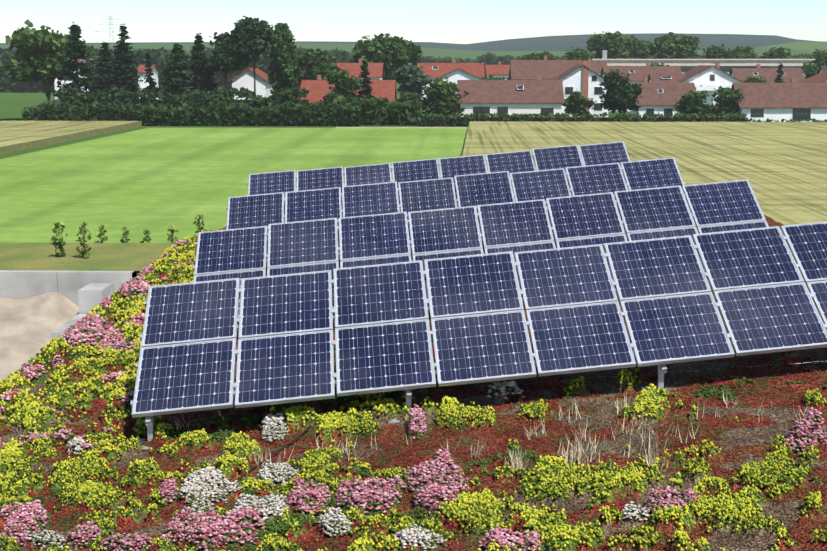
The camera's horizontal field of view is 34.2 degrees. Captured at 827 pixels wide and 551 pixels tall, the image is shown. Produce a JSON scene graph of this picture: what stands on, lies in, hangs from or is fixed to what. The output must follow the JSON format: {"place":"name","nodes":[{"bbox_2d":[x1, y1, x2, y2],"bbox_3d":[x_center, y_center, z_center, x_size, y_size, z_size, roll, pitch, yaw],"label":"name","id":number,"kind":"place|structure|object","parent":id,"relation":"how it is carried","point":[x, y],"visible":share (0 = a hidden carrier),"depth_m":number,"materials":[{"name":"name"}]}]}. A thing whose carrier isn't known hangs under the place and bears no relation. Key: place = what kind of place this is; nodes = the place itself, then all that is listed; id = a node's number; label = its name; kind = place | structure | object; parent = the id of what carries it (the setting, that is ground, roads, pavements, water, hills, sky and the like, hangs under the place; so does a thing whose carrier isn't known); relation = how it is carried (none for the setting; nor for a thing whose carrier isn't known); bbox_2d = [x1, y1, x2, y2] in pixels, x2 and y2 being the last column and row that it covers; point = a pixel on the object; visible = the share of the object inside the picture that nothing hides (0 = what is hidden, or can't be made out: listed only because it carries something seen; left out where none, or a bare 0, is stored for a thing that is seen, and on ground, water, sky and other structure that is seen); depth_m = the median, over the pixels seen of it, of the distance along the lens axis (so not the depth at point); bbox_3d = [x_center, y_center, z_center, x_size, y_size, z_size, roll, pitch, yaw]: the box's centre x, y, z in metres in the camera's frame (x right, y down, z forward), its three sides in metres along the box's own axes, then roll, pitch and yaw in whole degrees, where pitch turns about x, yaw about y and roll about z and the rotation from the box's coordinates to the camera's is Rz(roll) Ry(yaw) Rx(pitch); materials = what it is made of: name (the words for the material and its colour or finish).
{"place":"outdoors","nodes":[
{"label":"outdoors","id":0,"kind":"place"},
{"bbox_2d":[0,121,141,154],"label":"wheat field","id":1,"kind":"structure","parent":0,"point":[15,136],"depth_m":161.48,"materials":[{"name":"yellow plant"}]},
{"bbox_2d":[54,58,91,99],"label":"house","id":2,"kind":"structure","parent":0,"point":[86,60],"depth_m":239.98,"materials":[{"name":"tile"}]},
{"bbox_2d":[136,65,160,99],"bbox_3d":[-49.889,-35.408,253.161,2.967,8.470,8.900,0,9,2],"label":"house","id":3,"kind":"structure","parent":0,"point":[155,70],"depth_m":250.33,"materials":[{"name":"paint"}]},
{"bbox_2d":[0,128,467,242],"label":"grass field","id":4,"kind":"structure","parent":0,"point":[156,182],"depth_m":111.77,"materials":[{"name":"green plant"}]},
{"bbox_2d":[139,229,150,242],"bbox_3d":[-11.613,-1.284,58.514,0.527,1.491,0.483,8,12,42],"label":"tree sapling","id":5,"kind":"object","parent":4,"relation":"on","point":[147,238],"visible":0.48,"depth_m":58.41,"materials":[{"name":"green plant"}]},
{"bbox_2d":[229,68,272,99],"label":"house","id":6,"kind":"structure","parent":0,"point":[245,79],"depth_m":214.73,"materials":[{"name":"paint"}]},
{"bbox_2d":[0,83,630,158],"bbox_3d":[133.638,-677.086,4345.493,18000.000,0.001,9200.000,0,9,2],"label":"ground","id":7,"kind":"structure","parent":0,"point":[12,105],"depth_m":207.48,"materials":[{"name":"green plant"}]},
{"bbox_2d":[0,19,74,109],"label":"deciduous tree","id":8,"kind":"object","parent":7,"relation":"on","point":[43,57],"visible":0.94,"depth_m":201.16,"materials":[{"name":"green plant"}]},
{"bbox_2d":[51,22,104,100],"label":"spruce tree","id":9,"kind":"object","parent":7,"relation":"on","point":[76,51],"visible":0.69,"depth_m":198.24,"materials":[{"name":"green plant"}]},
{"bbox_2d":[0,242,174,270],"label":"grass strip","id":10,"kind":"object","parent":7,"relation":"on","point":[102,256],"depth_m":45.65,"materials":[{"name":"green plant"}]},
{"bbox_2d":[49,219,67,257],"bbox_3d":[-12.009,-1.131,45.475,0.585,1.521,0.541,5,10,27],"label":"tree sapling","id":11,"kind":"object","parent":10,"relation":"on","point":[59,250],"visible":0.96,"depth_m":45.42,"materials":[{"name":"green plant"}]},
{"bbox_2d":[76,222,90,258],"bbox_3d":[-11.128,-1.065,45.220,0.584,1.472,0.496,0,9,2],"label":"tree sapling","id":12,"kind":"object","parent":10,"relation":"on","point":[85,252],"visible":0.96,"depth_m":45.19,"materials":[{"name":"green plant"}]},
{"bbox_2d":[95,225,107,242],"bbox_3d":[-12.403,-1.304,53.350,0.594,1.447,0.556,0,9,2],"label":"tree sapling","id":13,"kind":"object","parent":10,"relation":"on","point":[102,236],"visible":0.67,"depth_m":53.24,"materials":[{"name":"green plant"}]},
{"bbox_2d":[120,227,129,242],"bbox_3d":[-12.138,-1.369,56.807,0.476,1.398,0.479,4,10,23],"label":"tree sapling","id":14,"kind":"object","parent":10,"relation":"on","point":[125,234],"visible":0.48,"depth_m":56.72,"materials":[{"name":"green plant"}]},
{"bbox_2d":[167,224,178,242],"bbox_3d":[-8.822,-1.153,49.289,0.453,1.431,0.576,0,9,2],"label":"tree sapling","id":15,"kind":"object","parent":10,"relation":"on","point":[170,234],"visible":0.38,"depth_m":49.21,"materials":[{"name":"green plant"}]},
{"bbox_2d":[193,214,204,233],"bbox_3d":[-9.137,-1.921,57.397,0.601,1.405,0.545,0,9,2],"label":"tree sapling","id":16,"kind":"object","parent":10,"relation":"on","point":[198,223],"visible":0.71,"depth_m":57.32,"materials":[{"name":"green plant"}]},
{"bbox_2d":[78,38,99,64],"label":"deciduous tree","id":17,"kind":"object","parent":7,"relation":"on","point":[90,54],"visible":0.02,"depth_m":260.45,"materials":[{"name":"green plant"}]},
{"bbox_2d":[90,41,120,98],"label":"spruce tree","id":18,"kind":"object","parent":7,"relation":"on","point":[104,54],"visible":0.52,"depth_m":210.60,"materials":[{"name":"green plant"}]},
{"bbox_2d":[94,15,120,43],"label":"pylon","id":19,"kind":"object","parent":7,"relation":"on","point":[109,24],"visible":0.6,"depth_m":1287.72,"materials":[{"name":"silver metal"}]},
{"bbox_2d":[105,24,142,99],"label":"spruce tree","id":20,"kind":"object","parent":7,"relation":"on","point":[124,67],"visible":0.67,"depth_m":200.95,"materials":[{"name":"green plant"}]},
{"bbox_2d":[143,52,157,99],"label":"fir tree","id":21,"kind":"object","parent":7,"relation":"on","point":[150,79],"visible":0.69,"depth_m":208.61,"materials":[{"name":"green plant"}]},
{"bbox_2d":[0,45,349,92],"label":"tree belt","id":22,"kind":"object","parent":7,"relation":"on","point":[159,59],"visible":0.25,"depth_m":402.60,"materials":[{"name":"green plant"}]},
{"bbox_2d":[156,43,202,99],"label":"spruce tree","id":23,"kind":"object","parent":7,"relation":"on","point":[177,64],"visible":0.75,"depth_m":198.11,"materials":[{"name":"green plant"}]},
{"bbox_2d":[55,85,308,109],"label":"tall shrubs","id":24,"kind":"object","parent":7,"relation":"on","point":[198,95],"visible":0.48,"depth_m":193.20,"materials":[{"name":"green plant"}]},
{"bbox_2d":[21,98,360,126],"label":"wild hedge","id":25,"kind":"object","parent":7,"relation":"on","point":[280,114],"visible":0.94,"depth_m":188.38,"materials":[{"name":"green plant"}]},
{"bbox_2d":[185,33,219,99],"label":"spruce tree","id":26,"kind":"object","parent":7,"relation":"on","point":[198,54],"visible":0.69,"depth_m":203.86,"materials":[{"name":"green plant"}]},
{"bbox_2d":[199,32,251,97],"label":"pine tree","id":27,"kind":"object","parent":7,"relation":"on","point":[224,59],"visible":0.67,"depth_m":201.61,"materials":[{"name":"green plant"}]},
{"bbox_2d":[225,16,274,93],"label":"pine tree","id":28,"kind":"object","parent":7,"relation":"on","point":[254,40],"visible":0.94,"depth_m":199.24,"materials":[{"name":"green plant"}]},
{"bbox_2d":[267,23,298,99],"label":"poplar tree","id":29,"kind":"object","parent":7,"relation":"on","point":[283,59],"visible":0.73,"depth_m":197.39,"materials":[{"name":"green plant"}]},
{"bbox_2d":[293,48,342,85],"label":"deciduous tree","id":30,"kind":"object","parent":7,"relation":"on","point":[311,65],"visible":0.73,"depth_m":220.43,"materials":[{"name":"green plant"}]},
{"bbox_2d":[315,68,362,109],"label":"deciduous tree","id":31,"kind":"object","parent":7,"relation":"on","point":[343,82],"visible":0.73,"depth_m":193.05,"materials":[{"name":"green plant"}]},
{"bbox_2d":[300,75,396,108],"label":"house","id":32,"kind":"structure","parent":7,"relation":"on","point":[318,89],"depth_m":204.65,"materials":[{"name":"tile"}]},
{"bbox_2d":[355,59,374,98],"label":"fir tree","id":33,"kind":"object","parent":7,"relation":"on","point":[367,89],"visible":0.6,"depth_m":197.90,"materials":[{"name":"green plant"}]},
{"bbox_2d":[333,95,422,125],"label":"shrubs","id":34,"kind":"object","parent":7,"relation":"on","point":[375,111],"visible":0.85,"depth_m":190.44,"materials":[{"name":"green plant"}]},
{"bbox_2d":[341,33,423,79],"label":"deciduous tree","id":35,"kind":"object","parent":7,"relation":"on","point":[390,53],"visible":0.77,"depth_m":253.01,"materials":[{"name":"green plant"}]},
{"bbox_2d":[395,90,420,103],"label":"deciduous tree","id":36,"kind":"object","parent":7,"relation":"on","point":[407,95],"visible":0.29,"depth_m":207.09,"materials":[{"name":"green plant"}]},
{"bbox_2d":[387,63,431,100],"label":"deciduous tree","id":37,"kind":"object","parent":7,"relation":"on","point":[414,78],"visible":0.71,"depth_m":211.29,"materials":[{"name":"green plant"}]},
{"bbox_2d":[416,76,468,116],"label":"deciduous tree","id":38,"kind":"object","parent":7,"relation":"on","point":[442,96],"visible":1,"depth_m":196.68,"materials":[{"name":"green plant"}]},
{"bbox_2d":[485,76,509,79],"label":"deciduous tree","id":39,"kind":"object","parent":7,"relation":"on","point":[493,78],"visible":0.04,"depth_m":232.03,"materials":[{"name":"green plant"}]},
{"bbox_2d":[457,75,564,116],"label":"house","id":40,"kind":"structure","parent":7,"relation":"on","point":[528,97],"depth_m":198.83,"materials":[{"name":"tile"}]},
{"bbox_2d":[519,51,558,59],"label":"deciduous tree","id":41,"kind":"object","parent":7,"relation":"on","point":[537,56],"visible":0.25,"depth_m":322.32,"materials":[{"name":"green plant"}]},
{"bbox_2d":[341,52,812,82],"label":"tree belt","id":42,"kind":"object","parent":7,"relation":"on","point":[488,58],"visible":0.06,"depth_m":591.85,"materials":[{"name":"green plant"}]},
{"bbox_2d":[561,89,596,114],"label":"deciduous tree","id":43,"kind":"object","parent":7,"relation":"on","point":[577,102],"visible":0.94,"depth_m":209.14,"materials":[{"name":"green plant"}]},
{"bbox_2d":[563,46,596,60],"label":"deciduous tree","id":44,"kind":"object","parent":7,"relation":"on","point":[580,54],"visible":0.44,"depth_m":323.17,"materials":[{"name":"green plant"}]},
{"bbox_2d":[417,112,748,126],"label":"clipped hedge","id":45,"kind":"object","parent":7,"relation":"on","point":[455,120],"visible":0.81,"depth_m":187.30,"materials":[{"name":"green plant"}]},
{"bbox_2d":[586,31,640,58],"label":"deciduous tree","id":46,"kind":"object","parent":7,"relation":"on","point":[614,45],"visible":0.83,"depth_m":348.65,"materials":[{"name":"green plant"}]},
{"bbox_2d":[599,69,642,114],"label":"deciduous tree","id":47,"kind":"object","parent":7,"relation":"on","point":[621,96],"visible":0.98,"depth_m":201.22,"materials":[{"name":"green plant"}]},
{"bbox_2d":[625,35,655,58],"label":"deciduous tree","id":48,"kind":"object","parent":7,"relation":"on","point":[644,48],"visible":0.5,"depth_m":350.82,"materials":[{"name":"green plant"}]},
{"bbox_2d":[650,61,669,65],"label":"deciduous tree","id":49,"kind":"object","parent":7,"relation":"on","point":[656,64],"visible":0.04,"depth_m":283.84,"materials":[{"name":"green plant"}]},
{"bbox_2d":[631,78,695,116],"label":"house","id":50,"kind":"structure","parent":7,"relation":"on","point":[659,98],"depth_m":201.66,"materials":[{"name":"tile"}]},
{"bbox_2d":[648,73,685,82],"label":"roof","id":51,"kind":"structure","parent":7,"relation":"on","point":[664,77],"depth_m":225.52,"materials":[{"name":"red tile"}]},
{"bbox_2d":[651,32,700,58],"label":"deciduous tree","id":52,"kind":"object","parent":7,"relation":"on","point":[670,45],"visible":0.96,"depth_m":347.89,"materials":[{"name":"green plant"}]},
{"bbox_2d":[673,85,720,116],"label":"deciduous tree","id":53,"kind":"object","parent":7,"relation":"on","point":[691,102],"visible":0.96,"depth_m":196.45,"materials":[{"name":"green plant"}]},
{"bbox_2d":[591,50,814,75],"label":"school building","id":54,"kind":"structure","parent":7,"relation":"on","point":[725,65],"depth_m":314.03,"materials":[{"name":"white concrete"}]},
{"bbox_2d":[702,43,729,58],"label":"deciduous tree","id":55,"kind":"object","parent":7,"relation":"on","point":[715,52],"visible":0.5,"depth_m":340.95,"materials":[{"name":"green plant"}]},
{"bbox_2d":[707,86,744,116],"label":"deciduous tree","id":56,"kind":"object","parent":7,"relation":"on","point":[727,98],"visible":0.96,"depth_m":195.79,"materials":[{"name":"green plant"}]},
{"bbox_2d":[725,45,761,58],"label":"deciduous tree","id":57,"kind":"object","parent":7,"relation":"on","point":[739,52],"visible":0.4,"depth_m":335.41,"materials":[{"name":"green plant"}]},
{"bbox_2d":[741,76,766,82],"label":"deciduous tree","id":58,"kind":"object","parent":7,"relation":"on","point":[755,80],"visible":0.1,"depth_m":231.47,"materials":[{"name":"green plant"}]},
{"bbox_2d":[758,46,794,58],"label":"deciduous tree","id":59,"kind":"object","parent":7,"relation":"on","point":[781,53],"visible":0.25,"depth_m":341.46,"materials":[{"name":"green plant"}]},
{"bbox_2d":[731,78,826,121],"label":"house","id":60,"kind":"structure","parent":7,"relation":"on","point":[792,99],"depth_m":195.74,"materials":[{"name":"tile"}]},
{"bbox_2d":[774,63,785,82],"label":"fir tree","id":61,"kind":"object","parent":7,"relation":"on","point":[780,75],"visible":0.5,"depth_m":235.42,"materials":[{"name":"green plant"}]},
{"bbox_2d":[748,118,826,121],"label":"clipped hedge","id":62,"kind":"object","parent":7,"relation":"on","point":[795,120],"visible":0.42,"depth_m":187.68,"materials":[{"name":"green plant"}]},
{"bbox_2d":[801,61,818,78],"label":"deciduous tree","id":63,"kind":"object","parent":7,"relation":"on","point":[811,70],"visible":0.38,"depth_m":283.65,"materials":[{"name":"green plant"}]},
{"bbox_2d":[798,70,826,82],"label":"cream house","id":64,"kind":"structure","parent":7,"relation":"on","point":[821,77],"depth_m":223.89,"materials":[{"name":"tile"}]},
{"bbox_2d":[807,49,826,67],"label":"deciduous tree","id":65,"kind":"object","parent":7,"relation":"on","point":[819,57],"visible":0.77,"depth_m":330.88,"materials":[{"name":"green plant"}]},
{"bbox_2d":[332,59,384,79],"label":"red house","id":66,"kind":"structure","parent":0,"point":[376,70],"depth_m":235.98,"materials":[{"name":"tile"}]},
{"bbox_2d":[336,127,467,127],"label":"dirt track","id":67,"kind":"structure","parent":0,"point":[401,127],"depth_m":184.64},
{"bbox_2d":[0,33,826,50],"bbox_3d":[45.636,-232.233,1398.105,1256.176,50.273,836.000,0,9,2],"label":"hill ridge","id":68,"kind":"structure","parent":0,"point":[567,42],"depth_m":1513.29,"materials":[{"name":"green plant"}]},
{"bbox_2d":[0,42,826,59],"bbox_3d":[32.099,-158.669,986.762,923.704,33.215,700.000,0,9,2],"label":"hills","id":69,"kind":"structure","parent":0,"point":[797,48],"depth_m":1141.53,"materials":[{"name":"green plant"}]},
{"bbox_2d":[0,0,826,43],"label":"sky","id":70,"kind":"structure","parent":0,"point":[438,21],"materials":[{"name":"white"}]},
{"bbox_2d":[417,59,484,112],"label":"red house","id":71,"kind":"structure","parent":0,"point":[434,70],"depth_m":241.48,"materials":[{"name":"tile"}]},
{"bbox_2d":[432,68,483,115],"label":"house","id":72,"kind":"structure","parent":0,"point":[455,75],"depth_m":225.36,"materials":[{"name":"plaster"},{"name":"tile"}]},
{"bbox_2d":[485,61,509,79],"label":"house","id":73,"kind":"structure","parent":0,"point":[499,70],"depth_m":289.50,"materials":[{"name":"tile"}]},
{"bbox_2d":[509,56,581,79],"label":"brown house","id":74,"kind":"structure","parent":0,"point":[545,69],"depth_m":245.12,"materials":[{"name":"tile"}]},
{"bbox_2d":[552,61,608,116],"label":"white house","id":75,"kind":"structure","parent":0,"point":[585,79],"depth_m":219.04,"materials":[{"name":"paint"}]},
{"bbox_2d":[588,59,606,74],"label":"house","id":76,"kind":"structure","parent":0,"point":[596,67],"depth_m":297.61,"materials":[{"name":"tile"}]},
{"bbox_2d":[600,62,681,110],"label":"brown house","id":77,"kind":"structure","parent":0,"point":[639,74],"depth_m":249.22,"materials":[{"name":"tile"}]},
{"bbox_2d":[462,121,826,224],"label":"wheat field","id":78,"kind":"structure","parent":0,"point":[781,167],"depth_m":128.92,"materials":[{"name":"yellow plant"}]},
{"bbox_2d":[676,62,744,116],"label":"white house","id":79,"kind":"structure","parent":0,"point":[708,78],"depth_m":220.24,"materials":[{"name":"paint"}]},
{"bbox_2d":[729,64,804,82],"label":"brown house","id":80,"kind":"structure","parent":0,"point":[769,74],"depth_m":254.12,"materials":[{"name":"tile"}]},
{"bbox_2d":[816,66,826,73],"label":"dark house","id":81,"kind":"structure","parent":0,"point":[822,69],"depth_m":261.20,"materials":[{"name":"tile"}]},
{"label":"yard concrete","id":82,"kind":"object","parent":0,"visible":0},
{"bbox_2d":[0,292,79,380],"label":"sand pile","id":83,"kind":"object","parent":82,"relation":"on","point":[28,325],"visible":0.54,"depth_m":39.84,"materials":[{"name":"beige sand"}]},
{"bbox_2d":[0,270,139,339],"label":"bunker walls","id":84,"kind":"structure","parent":82,"relation":"on","point":[86,292],"depth_m":41.28,"materials":[{"name":"concrete"}]},
{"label":"roof edge trim","id":85,"kind":"object","parent":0,"visible":0},
{"bbox_2d":[28,229,412,363],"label":"flowering plants","id":86,"kind":"object","parent":85,"relation":"on","point":[141,281],"visible":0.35,"depth_m":17.34,"materials":[{"name":"yellow plant"}]},
{"bbox_2d":[0,361,826,550],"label":"green roof","id":87,"kind":"structure","parent":85,"relation":"on","point":[658,525],"depth_m":9.82,"materials":[{"name":"plants"},{"name":"soil"}]},
{"bbox_2d":[211,425,311,502],"bbox_3d":[-1.225,1.467,9.643,0.078,0.109,2.877,3,9,16],"label":"roof cable","id":88,"kind":"object","parent":87,"relation":"attached to","point":[274,453],"visible":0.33,"depth_m":10.24,"materials":[{"name":"black plastic"}]},
{"bbox_2d":[0,385,826,550],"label":"flowering plants","id":89,"kind":"object","parent":87,"relation":"on","point":[193,522],"visible":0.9,"depth_m":9.02,"materials":[{"name":"multicoloured plant"}]},
{"bbox_2d":[130,147,826,449],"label":"panel support frame","id":90,"kind":"object","parent":87,"relation":"on","point":[662,371],"visible":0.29,"depth_m":11.50,"materials":[{"name":"metal"}]},
{"bbox_2d":[131,141,826,417],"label":"solar panels","id":91,"kind":"object","parent":90,"relation":"on","point":[657,266],"visible":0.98,"depth_m":11.90,"materials":[{"name":"glass"}]},
{"bbox_2d":[169,391,825,473],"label":"dry grass tufts","id":92,"kind":"object","parent":87,"relation":"on","point":[572,459],"visible":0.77,"depth_m":9.86,"materials":[{"name":"beige plant"}]},
{"bbox_2d":[0,300,826,445],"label":"flowering plants","id":93,"kind":"object","parent":85,"relation":"on","point":[105,346],"visible":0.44,"depth_m":11.65,"materials":[{"name":"yellow plant"}]},
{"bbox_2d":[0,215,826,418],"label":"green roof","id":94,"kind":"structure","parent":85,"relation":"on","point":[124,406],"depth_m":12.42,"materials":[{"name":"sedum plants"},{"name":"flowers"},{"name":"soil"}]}
]}

